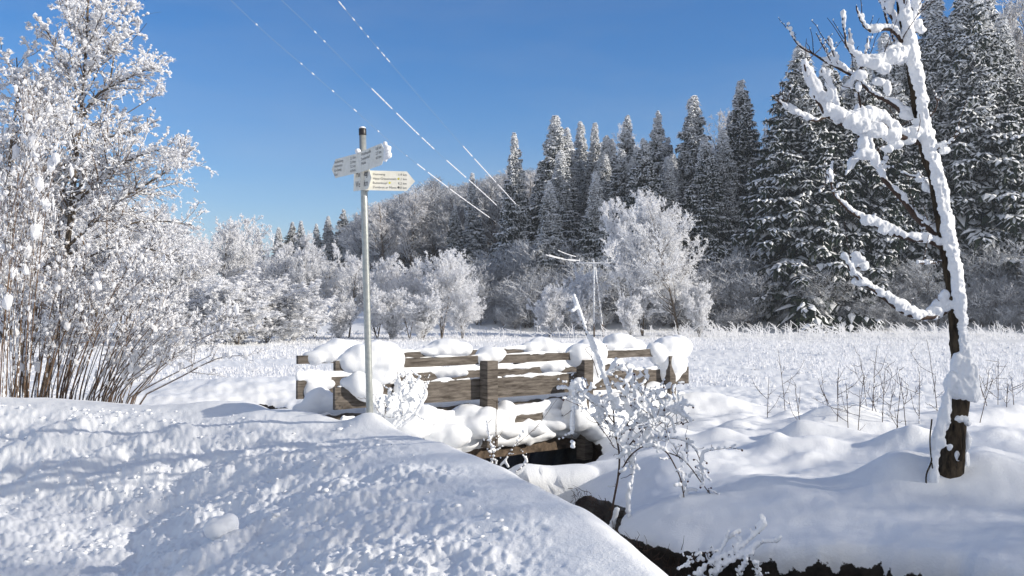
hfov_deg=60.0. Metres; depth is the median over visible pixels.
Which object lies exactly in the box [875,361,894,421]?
weed stalk
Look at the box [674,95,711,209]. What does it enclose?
spruce
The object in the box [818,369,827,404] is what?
weed stalk
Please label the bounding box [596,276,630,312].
frosted bush
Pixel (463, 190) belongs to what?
frosted tree
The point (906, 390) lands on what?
weed stalk
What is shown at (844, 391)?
weed stalk
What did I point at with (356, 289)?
frosted tree
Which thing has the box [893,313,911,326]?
frosted bush
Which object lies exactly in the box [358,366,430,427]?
snowy weed
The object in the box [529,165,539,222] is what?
spruce
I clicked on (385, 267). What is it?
frosted tree
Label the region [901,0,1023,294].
spruce
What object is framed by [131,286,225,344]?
frosted bush
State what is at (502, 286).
frosted bush
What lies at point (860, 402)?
weed stalk
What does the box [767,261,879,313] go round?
frosted bush
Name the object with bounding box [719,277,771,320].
frosted bush
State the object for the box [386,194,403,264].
frosted tree
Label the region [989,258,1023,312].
frosted bush
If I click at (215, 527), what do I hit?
snow clod
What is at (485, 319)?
frosted bush
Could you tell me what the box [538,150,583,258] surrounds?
spruce
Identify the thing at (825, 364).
frosted grass
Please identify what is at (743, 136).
spruce
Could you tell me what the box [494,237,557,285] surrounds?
frosted bush
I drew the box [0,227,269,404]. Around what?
willow shrub
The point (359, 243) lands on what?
frosted tree
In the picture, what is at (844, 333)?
reeds
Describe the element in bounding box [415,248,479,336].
frosted tree
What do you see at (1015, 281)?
frosted bush
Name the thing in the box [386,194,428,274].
frosted tree
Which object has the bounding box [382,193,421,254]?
frosted tree
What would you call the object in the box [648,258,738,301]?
frosted bush
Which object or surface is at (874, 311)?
frosted bush
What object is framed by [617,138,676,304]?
spruce
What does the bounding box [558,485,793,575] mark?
dead grass
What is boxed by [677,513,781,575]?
fallen twigs
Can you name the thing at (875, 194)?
spruce
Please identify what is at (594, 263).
utility pole
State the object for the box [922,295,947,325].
frosted bush
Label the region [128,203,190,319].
frosted tree
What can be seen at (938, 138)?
spruce
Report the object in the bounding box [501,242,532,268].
frosted bush
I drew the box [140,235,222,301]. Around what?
frosted tree
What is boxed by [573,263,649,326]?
frosted bush
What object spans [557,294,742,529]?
berry bush
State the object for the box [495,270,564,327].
frosted bush
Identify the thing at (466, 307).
frosted tree
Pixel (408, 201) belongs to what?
frosted tree
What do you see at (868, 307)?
frosted bush
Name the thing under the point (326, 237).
spruce
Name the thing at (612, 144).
spruce
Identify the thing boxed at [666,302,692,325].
frosted bush
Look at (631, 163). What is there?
spruce
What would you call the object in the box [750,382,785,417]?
weed stalk
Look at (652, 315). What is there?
frosted bush
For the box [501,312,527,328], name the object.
frosted bush
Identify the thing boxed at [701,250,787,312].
frosted bush
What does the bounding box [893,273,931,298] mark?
frosted bush
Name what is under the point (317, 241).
spruce
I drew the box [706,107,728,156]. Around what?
frosted tree
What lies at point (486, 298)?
frosted bush
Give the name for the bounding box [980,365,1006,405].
weed stalk
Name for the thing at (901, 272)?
frosted bush
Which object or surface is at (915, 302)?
frosted bush
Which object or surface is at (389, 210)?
frosted tree
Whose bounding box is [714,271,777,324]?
frosted bush
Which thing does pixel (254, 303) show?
frosted bush
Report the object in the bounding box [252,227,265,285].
spruce
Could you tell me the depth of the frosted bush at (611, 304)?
78.08 m
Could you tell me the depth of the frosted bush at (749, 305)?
76.43 m
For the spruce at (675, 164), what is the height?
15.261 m
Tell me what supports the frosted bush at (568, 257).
on the snow ground at (822, 489)
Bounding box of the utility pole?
[577,258,609,336]
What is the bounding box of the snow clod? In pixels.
[203,513,238,539]
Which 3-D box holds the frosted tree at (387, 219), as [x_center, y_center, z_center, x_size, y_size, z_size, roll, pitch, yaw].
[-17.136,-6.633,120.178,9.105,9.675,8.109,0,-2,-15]
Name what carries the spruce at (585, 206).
on the snow ground at (822, 489)
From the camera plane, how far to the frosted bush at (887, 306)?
74.91 m
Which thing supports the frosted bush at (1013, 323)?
on the snow ground at (822, 489)
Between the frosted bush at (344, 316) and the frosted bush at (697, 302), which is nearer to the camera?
the frosted bush at (344, 316)
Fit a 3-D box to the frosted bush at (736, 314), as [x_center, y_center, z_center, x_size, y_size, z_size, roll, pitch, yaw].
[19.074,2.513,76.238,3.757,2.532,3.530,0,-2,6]
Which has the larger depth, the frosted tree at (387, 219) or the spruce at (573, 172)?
the frosted tree at (387, 219)
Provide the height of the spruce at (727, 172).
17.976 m
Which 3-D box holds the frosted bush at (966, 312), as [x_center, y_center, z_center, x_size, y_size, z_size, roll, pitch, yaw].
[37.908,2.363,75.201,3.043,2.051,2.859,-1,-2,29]
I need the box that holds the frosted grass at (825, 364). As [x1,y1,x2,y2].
[0,324,1023,409]
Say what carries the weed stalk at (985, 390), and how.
on the snow ground at (822, 489)
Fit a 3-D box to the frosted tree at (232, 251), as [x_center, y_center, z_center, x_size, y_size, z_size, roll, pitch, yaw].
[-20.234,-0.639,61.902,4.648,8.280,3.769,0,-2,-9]
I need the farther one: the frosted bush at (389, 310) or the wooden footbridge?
the frosted bush at (389, 310)
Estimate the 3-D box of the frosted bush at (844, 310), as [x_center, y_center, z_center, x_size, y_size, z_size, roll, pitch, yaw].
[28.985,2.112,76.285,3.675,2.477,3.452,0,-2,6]
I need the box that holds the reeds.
[100,318,1023,339]
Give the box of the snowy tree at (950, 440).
[772,0,980,482]
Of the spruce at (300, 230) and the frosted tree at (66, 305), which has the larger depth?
the spruce at (300, 230)
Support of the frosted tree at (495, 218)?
on the snow ground at (822, 489)
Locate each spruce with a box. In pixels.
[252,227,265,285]
[272,227,284,277]
[283,222,296,278]
[293,221,307,271]
[309,224,322,263]
[313,216,334,277]
[329,209,352,277]
[445,204,469,262]
[461,173,488,274]
[488,132,534,290]
[518,115,584,255]
[521,181,571,289]
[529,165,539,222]
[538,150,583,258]
[563,127,581,219]
[566,171,615,310]
[572,121,588,213]
[579,122,600,215]
[580,154,612,254]
[580,159,599,238]
[585,135,616,214]
[604,148,634,261]
[610,138,617,156]
[615,115,635,164]
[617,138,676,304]
[627,158,636,191]
[631,146,639,191]
[649,111,667,187]
[660,156,682,211]
[662,137,673,157]
[665,154,683,208]
[672,136,741,295]
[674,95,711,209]
[714,80,762,225]
[715,129,751,272]
[720,45,885,333]
[726,118,732,137]
[747,147,767,267]
[805,55,883,304]
[821,57,922,304]
[841,75,847,93]
[866,67,871,83]
[869,32,968,295]
[895,63,982,280]
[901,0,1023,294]
[905,0,984,289]
[920,67,987,284]
[930,25,1023,292]
[980,0,1015,77]
[981,17,1023,254]
[1012,27,1023,77]
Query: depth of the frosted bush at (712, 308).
77.19 m
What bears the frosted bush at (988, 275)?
on the snow ground at (822, 489)
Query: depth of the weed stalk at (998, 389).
11.21 m
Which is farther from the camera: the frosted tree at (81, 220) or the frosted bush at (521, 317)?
the frosted bush at (521, 317)
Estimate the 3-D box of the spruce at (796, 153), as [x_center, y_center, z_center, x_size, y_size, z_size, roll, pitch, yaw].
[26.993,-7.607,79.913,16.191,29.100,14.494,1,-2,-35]
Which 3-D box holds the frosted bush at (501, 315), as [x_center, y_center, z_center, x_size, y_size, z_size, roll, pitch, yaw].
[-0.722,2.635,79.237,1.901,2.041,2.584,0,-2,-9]
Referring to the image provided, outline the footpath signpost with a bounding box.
[332,126,414,412]
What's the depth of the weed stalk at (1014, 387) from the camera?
10.61 m
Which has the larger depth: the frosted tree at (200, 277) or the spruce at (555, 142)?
the spruce at (555, 142)
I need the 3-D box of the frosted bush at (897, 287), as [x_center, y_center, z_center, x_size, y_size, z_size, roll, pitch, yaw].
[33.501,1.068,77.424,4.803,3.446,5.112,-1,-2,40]
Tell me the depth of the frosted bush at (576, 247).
88.01 m
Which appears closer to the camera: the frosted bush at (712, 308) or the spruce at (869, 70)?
the frosted bush at (712, 308)
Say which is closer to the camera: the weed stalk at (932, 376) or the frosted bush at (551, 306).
the weed stalk at (932, 376)
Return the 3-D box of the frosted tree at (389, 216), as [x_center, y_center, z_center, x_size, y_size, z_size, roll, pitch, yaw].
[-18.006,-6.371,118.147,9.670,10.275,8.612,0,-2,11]
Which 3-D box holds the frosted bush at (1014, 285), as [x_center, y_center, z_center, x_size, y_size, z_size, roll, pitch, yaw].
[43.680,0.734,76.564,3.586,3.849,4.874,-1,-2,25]
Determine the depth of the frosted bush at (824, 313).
74.78 m
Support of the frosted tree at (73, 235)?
on the snow ground at (822, 489)
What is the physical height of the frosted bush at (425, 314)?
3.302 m
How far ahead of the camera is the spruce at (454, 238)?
97.93 m
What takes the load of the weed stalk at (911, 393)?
on the snow ground at (822, 489)
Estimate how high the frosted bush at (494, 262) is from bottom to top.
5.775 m
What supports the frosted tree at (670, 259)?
on the snow ground at (822, 489)
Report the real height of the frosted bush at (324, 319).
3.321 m
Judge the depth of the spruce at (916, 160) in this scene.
82.05 m
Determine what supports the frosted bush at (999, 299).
on the snow ground at (822, 489)
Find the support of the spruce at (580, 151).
on the snow ground at (822, 489)
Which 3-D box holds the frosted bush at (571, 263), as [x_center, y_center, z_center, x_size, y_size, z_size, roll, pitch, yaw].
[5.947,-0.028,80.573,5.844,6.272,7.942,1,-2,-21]
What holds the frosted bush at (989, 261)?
on the snow ground at (822, 489)
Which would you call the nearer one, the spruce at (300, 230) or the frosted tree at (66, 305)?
the frosted tree at (66, 305)
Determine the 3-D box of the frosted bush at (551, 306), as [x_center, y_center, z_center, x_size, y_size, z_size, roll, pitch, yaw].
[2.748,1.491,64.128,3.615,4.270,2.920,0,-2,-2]
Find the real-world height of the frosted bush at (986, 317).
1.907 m
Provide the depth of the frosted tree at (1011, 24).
90.19 m
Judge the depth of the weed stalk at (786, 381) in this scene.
11.62 m
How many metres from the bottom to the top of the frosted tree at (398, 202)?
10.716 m
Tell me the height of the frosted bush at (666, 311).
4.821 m
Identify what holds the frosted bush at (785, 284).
on the snow ground at (822, 489)
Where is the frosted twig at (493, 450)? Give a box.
[483,399,555,472]
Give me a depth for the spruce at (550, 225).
85.15 m
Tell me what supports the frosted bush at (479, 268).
on the snow ground at (822, 489)
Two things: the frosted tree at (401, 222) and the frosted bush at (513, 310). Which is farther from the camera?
the frosted tree at (401, 222)
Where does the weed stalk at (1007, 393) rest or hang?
on the snow ground at (822, 489)
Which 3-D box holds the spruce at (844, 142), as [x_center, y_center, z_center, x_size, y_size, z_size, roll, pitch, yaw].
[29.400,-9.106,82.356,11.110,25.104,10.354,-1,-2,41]
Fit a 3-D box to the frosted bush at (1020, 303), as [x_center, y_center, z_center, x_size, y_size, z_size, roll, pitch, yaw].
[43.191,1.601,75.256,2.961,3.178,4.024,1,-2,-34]
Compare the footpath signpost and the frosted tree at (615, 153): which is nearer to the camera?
the footpath signpost
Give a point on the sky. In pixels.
(273, 133)
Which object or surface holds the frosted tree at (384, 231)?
on the snow ground at (822, 489)
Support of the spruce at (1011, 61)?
on the snow ground at (822, 489)
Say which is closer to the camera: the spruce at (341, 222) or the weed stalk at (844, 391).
the weed stalk at (844, 391)
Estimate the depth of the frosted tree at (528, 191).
113.62 m
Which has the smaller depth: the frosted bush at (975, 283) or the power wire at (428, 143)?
the power wire at (428, 143)
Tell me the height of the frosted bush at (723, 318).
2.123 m
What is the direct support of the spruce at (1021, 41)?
on the snow ground at (822, 489)
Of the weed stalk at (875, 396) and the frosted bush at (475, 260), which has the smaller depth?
the weed stalk at (875, 396)
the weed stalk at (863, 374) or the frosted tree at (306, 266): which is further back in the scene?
the frosted tree at (306, 266)
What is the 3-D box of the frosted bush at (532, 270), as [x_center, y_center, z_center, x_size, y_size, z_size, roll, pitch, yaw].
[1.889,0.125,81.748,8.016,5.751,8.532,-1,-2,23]
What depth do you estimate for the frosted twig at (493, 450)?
8.55 m
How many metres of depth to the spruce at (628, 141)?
94.10 m
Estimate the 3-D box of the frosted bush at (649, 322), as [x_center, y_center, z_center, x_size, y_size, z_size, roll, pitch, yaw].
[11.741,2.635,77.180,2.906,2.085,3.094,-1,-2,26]
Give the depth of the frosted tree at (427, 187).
122.90 m
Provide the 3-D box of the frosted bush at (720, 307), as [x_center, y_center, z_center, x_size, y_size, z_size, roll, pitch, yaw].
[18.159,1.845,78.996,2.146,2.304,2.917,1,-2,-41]
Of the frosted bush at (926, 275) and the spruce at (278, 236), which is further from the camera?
the spruce at (278, 236)
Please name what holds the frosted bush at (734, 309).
on the snow ground at (822, 489)
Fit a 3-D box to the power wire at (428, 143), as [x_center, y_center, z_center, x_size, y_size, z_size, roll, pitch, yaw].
[0.387,-2.901,36.648,1.204,1.482,54.747,0,-2,10]
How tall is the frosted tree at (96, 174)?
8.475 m
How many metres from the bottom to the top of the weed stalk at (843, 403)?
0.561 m
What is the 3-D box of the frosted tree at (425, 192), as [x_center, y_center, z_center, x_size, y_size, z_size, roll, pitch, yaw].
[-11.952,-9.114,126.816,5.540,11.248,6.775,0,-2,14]
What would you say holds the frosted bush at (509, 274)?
on the snow ground at (822, 489)
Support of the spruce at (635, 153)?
on the snow ground at (822, 489)
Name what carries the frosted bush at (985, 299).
on the snow ground at (822, 489)
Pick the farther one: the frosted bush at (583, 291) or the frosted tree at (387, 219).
the frosted tree at (387, 219)
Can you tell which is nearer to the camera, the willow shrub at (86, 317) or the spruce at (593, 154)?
the willow shrub at (86, 317)
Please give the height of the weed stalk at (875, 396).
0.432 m
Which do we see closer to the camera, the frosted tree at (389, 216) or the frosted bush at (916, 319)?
the frosted bush at (916, 319)
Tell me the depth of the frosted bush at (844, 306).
76.09 m
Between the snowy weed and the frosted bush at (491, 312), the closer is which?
the snowy weed
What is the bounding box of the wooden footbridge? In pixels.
[292,333,692,459]
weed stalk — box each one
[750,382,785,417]
[776,375,800,419]
[778,352,799,407]
[813,373,869,430]
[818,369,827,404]
[821,384,854,423]
[837,368,863,421]
[851,344,870,405]
[866,383,885,411]
[872,351,902,410]
[872,382,899,409]
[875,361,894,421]
[879,380,906,426]
[883,367,922,423]
[897,367,921,425]
[911,339,942,410]
[979,366,992,421]
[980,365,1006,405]
[981,358,1006,397]
[1003,383,1022,406]
[1009,372,1023,404]
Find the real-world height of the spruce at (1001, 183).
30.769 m
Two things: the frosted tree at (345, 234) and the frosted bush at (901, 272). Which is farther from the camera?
the frosted tree at (345, 234)
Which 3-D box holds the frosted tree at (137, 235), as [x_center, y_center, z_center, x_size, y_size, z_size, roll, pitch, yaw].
[-23.090,-1.190,53.071,4.561,9.018,5.624,-1,-2,20]
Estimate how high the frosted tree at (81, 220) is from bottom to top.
10.728 m
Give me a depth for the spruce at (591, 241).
84.14 m
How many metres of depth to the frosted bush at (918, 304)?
75.55 m
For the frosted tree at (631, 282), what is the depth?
65.01 m
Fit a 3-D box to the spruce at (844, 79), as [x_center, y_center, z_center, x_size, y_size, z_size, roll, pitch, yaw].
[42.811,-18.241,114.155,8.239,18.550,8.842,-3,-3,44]
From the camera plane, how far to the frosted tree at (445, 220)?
113.02 m
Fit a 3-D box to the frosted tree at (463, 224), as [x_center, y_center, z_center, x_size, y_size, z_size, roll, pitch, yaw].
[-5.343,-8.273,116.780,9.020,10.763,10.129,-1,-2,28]
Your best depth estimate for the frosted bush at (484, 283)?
85.53 m
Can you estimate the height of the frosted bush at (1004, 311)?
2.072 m
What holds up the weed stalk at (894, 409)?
on the snow ground at (822, 489)
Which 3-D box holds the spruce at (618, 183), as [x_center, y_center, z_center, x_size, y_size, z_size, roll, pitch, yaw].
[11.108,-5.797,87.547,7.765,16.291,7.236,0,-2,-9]
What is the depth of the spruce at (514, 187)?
91.58 m
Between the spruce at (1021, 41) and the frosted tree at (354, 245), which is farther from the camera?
the frosted tree at (354, 245)
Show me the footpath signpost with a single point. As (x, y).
(361, 163)
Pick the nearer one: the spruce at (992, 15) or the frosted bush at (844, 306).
the frosted bush at (844, 306)
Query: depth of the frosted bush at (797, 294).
76.50 m
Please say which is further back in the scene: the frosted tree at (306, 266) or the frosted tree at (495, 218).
the frosted tree at (495, 218)
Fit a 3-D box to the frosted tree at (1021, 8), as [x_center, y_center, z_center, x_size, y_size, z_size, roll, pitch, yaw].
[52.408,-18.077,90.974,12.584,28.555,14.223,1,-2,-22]
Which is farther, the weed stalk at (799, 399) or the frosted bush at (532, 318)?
the frosted bush at (532, 318)
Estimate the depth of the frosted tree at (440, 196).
117.73 m
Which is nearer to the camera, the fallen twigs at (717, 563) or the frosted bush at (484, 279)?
the fallen twigs at (717, 563)
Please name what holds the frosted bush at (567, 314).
on the snow ground at (822, 489)
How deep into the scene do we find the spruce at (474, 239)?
99.89 m
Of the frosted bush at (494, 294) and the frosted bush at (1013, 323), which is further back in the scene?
the frosted bush at (494, 294)
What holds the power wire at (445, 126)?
attached to the utility pole
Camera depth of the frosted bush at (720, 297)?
77.02 m
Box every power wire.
[232,1,578,261]
[289,7,586,261]
[337,0,598,261]
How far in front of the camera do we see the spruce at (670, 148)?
93.22 m
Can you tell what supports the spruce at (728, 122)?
on the snow ground at (822, 489)
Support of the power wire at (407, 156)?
attached to the utility pole
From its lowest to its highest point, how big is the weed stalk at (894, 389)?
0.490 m
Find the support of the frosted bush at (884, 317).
on the snow ground at (822, 489)
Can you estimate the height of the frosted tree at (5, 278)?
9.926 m
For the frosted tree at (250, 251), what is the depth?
63.56 m
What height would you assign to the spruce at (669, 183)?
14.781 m
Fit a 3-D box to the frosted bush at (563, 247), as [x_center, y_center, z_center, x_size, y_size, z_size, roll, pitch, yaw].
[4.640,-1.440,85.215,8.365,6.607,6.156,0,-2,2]
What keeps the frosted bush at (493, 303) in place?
on the snow ground at (822, 489)
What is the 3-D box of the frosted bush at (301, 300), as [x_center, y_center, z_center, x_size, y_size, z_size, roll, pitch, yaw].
[-13.969,1.004,49.887,7.311,4.439,8.070,2,-2,-44]
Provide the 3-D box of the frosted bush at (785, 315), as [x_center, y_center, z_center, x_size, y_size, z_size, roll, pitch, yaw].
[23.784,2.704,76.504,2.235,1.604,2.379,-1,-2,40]
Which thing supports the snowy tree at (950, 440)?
on the snow ground at (822, 489)
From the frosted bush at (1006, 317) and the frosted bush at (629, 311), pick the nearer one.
the frosted bush at (629, 311)
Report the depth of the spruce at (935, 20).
85.02 m
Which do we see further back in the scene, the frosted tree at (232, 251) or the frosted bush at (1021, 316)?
the frosted bush at (1021, 316)
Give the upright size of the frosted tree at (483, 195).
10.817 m
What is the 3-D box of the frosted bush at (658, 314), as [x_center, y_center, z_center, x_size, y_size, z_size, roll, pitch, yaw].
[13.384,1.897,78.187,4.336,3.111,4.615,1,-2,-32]
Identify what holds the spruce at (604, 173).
on the snow ground at (822, 489)
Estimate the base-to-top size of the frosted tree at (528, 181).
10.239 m
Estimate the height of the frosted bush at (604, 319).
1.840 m
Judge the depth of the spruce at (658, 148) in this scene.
91.84 m
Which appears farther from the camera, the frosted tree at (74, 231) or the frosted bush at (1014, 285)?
the frosted bush at (1014, 285)
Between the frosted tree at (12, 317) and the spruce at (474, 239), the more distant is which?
the spruce at (474, 239)
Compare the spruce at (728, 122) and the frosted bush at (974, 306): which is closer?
the frosted bush at (974, 306)
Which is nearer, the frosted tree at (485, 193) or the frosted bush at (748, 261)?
the frosted bush at (748, 261)
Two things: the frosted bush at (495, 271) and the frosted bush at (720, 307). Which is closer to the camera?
the frosted bush at (720, 307)
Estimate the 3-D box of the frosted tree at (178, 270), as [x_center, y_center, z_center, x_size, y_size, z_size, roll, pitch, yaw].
[-19.035,-0.364,49.847,5.582,7.173,4.923,-1,-2,37]
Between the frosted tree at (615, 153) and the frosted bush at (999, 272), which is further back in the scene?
the frosted tree at (615, 153)
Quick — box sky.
[0,0,1023,278]
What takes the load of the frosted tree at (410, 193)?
on the snow ground at (822, 489)
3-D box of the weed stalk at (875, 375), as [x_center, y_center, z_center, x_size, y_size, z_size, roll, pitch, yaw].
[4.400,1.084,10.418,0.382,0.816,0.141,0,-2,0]
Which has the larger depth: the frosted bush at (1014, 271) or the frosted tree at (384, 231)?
the frosted tree at (384, 231)
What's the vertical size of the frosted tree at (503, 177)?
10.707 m
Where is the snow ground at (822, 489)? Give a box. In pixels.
[0,243,1023,575]
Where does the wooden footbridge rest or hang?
on the snow ground at (822, 489)
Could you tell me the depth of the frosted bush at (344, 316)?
54.72 m
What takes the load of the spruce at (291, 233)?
on the snow ground at (822, 489)
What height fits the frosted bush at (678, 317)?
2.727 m
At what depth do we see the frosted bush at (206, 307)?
48.60 m
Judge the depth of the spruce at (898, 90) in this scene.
83.09 m
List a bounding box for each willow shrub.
[0,63,107,397]
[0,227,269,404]
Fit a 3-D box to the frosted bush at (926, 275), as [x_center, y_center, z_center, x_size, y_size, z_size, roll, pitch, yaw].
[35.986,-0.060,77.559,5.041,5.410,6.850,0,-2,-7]
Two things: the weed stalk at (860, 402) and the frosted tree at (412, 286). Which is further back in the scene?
the frosted tree at (412, 286)
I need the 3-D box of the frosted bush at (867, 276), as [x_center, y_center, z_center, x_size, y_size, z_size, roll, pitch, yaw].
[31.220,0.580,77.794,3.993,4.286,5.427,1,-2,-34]
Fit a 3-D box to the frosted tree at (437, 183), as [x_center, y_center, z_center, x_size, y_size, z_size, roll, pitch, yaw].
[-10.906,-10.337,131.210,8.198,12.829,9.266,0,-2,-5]
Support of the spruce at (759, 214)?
on the snow ground at (822, 489)
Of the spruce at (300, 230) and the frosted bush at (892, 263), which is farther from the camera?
the spruce at (300, 230)
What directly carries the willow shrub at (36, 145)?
on the snow ground at (822, 489)
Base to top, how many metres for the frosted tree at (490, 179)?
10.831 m
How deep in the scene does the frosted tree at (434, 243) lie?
114.46 m
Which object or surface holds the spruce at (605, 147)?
on the snow ground at (822, 489)
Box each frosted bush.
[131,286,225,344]
[169,269,307,344]
[179,279,248,341]
[198,267,337,342]
[277,292,335,342]
[325,296,361,338]
[370,283,407,339]
[402,289,446,339]
[433,253,494,283]
[435,260,496,293]
[466,274,497,297]
[466,274,509,317]
[467,268,501,293]
[470,240,529,290]
[470,282,499,324]
[478,305,489,324]
[479,262,572,310]
[480,292,503,317]
[483,264,512,294]
[486,304,506,323]
[487,259,543,303]
[490,278,512,298]
[493,306,513,322]
[493,307,513,327]
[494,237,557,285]
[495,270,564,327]
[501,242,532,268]
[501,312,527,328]
[504,302,524,321]
[506,298,537,327]
[520,239,586,285]
[525,313,539,325]
[526,280,572,336]
[547,253,611,316]
[558,251,623,297]
[559,307,576,330]
[562,263,610,335]
[564,236,584,253]
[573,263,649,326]
[595,311,616,328]
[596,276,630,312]
[599,274,650,317]
[614,291,644,335]
[637,308,660,328]
[643,275,723,326]
[645,306,657,323]
[646,297,682,325]
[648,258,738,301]
[665,304,691,327]
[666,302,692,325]
[668,307,683,325]
[678,275,713,336]
[684,285,722,324]
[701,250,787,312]
[705,277,745,319]
[710,308,746,329]
[711,296,728,315]
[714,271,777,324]
[715,306,753,328]
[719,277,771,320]
[720,242,781,285]
[722,303,755,321]
[729,295,769,327]
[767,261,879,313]
[772,275,798,296]
[773,281,836,311]
[775,311,795,326]
[793,295,834,316]
[834,299,869,322]
[835,297,856,317]
[849,293,900,321]
[852,272,898,306]
[852,303,885,329]
[858,265,920,313]
[862,311,892,329]
[876,281,923,317]
[877,299,929,326]
[880,258,929,291]
[892,258,945,306]
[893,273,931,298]
[893,298,929,326]
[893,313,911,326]
[895,288,947,320]
[905,295,925,319]
[922,282,975,321]
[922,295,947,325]
[942,305,978,322]
[960,238,1023,306]
[964,257,1012,290]
[964,276,1004,319]
[967,274,1023,326]
[967,300,982,321]
[968,256,1016,284]
[970,290,998,320]
[971,307,996,326]
[977,273,1023,314]
[988,304,1021,331]
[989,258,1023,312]
[996,305,1015,321]
[998,276,1023,301]
[998,313,1020,328]
[1004,269,1023,294]
[1006,290,1023,324]
[1010,306,1023,329]
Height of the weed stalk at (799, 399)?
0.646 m
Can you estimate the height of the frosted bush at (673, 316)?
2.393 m
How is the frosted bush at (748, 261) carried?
on the snow ground at (822, 489)
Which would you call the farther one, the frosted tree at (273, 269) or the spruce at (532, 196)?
the spruce at (532, 196)
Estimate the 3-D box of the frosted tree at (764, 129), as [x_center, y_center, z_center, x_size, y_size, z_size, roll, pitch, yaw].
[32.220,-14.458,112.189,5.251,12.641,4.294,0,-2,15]
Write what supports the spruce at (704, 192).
on the snow ground at (822, 489)
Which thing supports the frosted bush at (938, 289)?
on the snow ground at (822, 489)
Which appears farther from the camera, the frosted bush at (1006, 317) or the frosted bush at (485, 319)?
the frosted bush at (485, 319)
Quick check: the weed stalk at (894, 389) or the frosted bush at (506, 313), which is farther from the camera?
the frosted bush at (506, 313)
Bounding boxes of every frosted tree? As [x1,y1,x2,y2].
[0,0,218,397]
[0,175,101,309]
[0,192,50,336]
[0,220,55,338]
[31,183,123,332]
[37,248,98,331]
[57,181,148,336]
[83,195,167,339]
[120,222,215,301]
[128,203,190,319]
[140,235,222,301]
[186,234,229,284]
[207,219,255,283]
[209,213,278,288]
[250,240,318,335]
[275,229,351,337]
[327,253,407,337]
[329,216,397,270]
[329,217,374,270]
[329,255,376,337]
[338,220,371,269]
[340,204,401,274]
[355,201,403,279]
[357,206,403,273]
[368,193,408,262]
[379,256,438,337]
[381,202,395,243]
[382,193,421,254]
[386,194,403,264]
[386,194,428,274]
[390,191,465,270]
[393,190,425,268]
[395,182,464,268]
[395,192,438,278]
[402,188,422,258]
[412,187,433,262]
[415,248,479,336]
[418,177,445,263]
[419,174,452,260]
[425,191,464,251]
[431,183,485,243]
[438,186,499,247]
[447,286,486,338]
[448,179,501,258]
[452,179,504,245]
[460,177,500,248]
[478,175,497,248]
[484,174,506,232]
[523,172,535,197]
[525,172,535,204]
[598,196,672,335]
[611,123,639,155]
[612,188,708,334]
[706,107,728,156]
[757,127,771,158]
[997,0,1023,83]
[997,0,1023,89]
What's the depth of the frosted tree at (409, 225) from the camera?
112.76 m
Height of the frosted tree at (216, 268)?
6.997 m

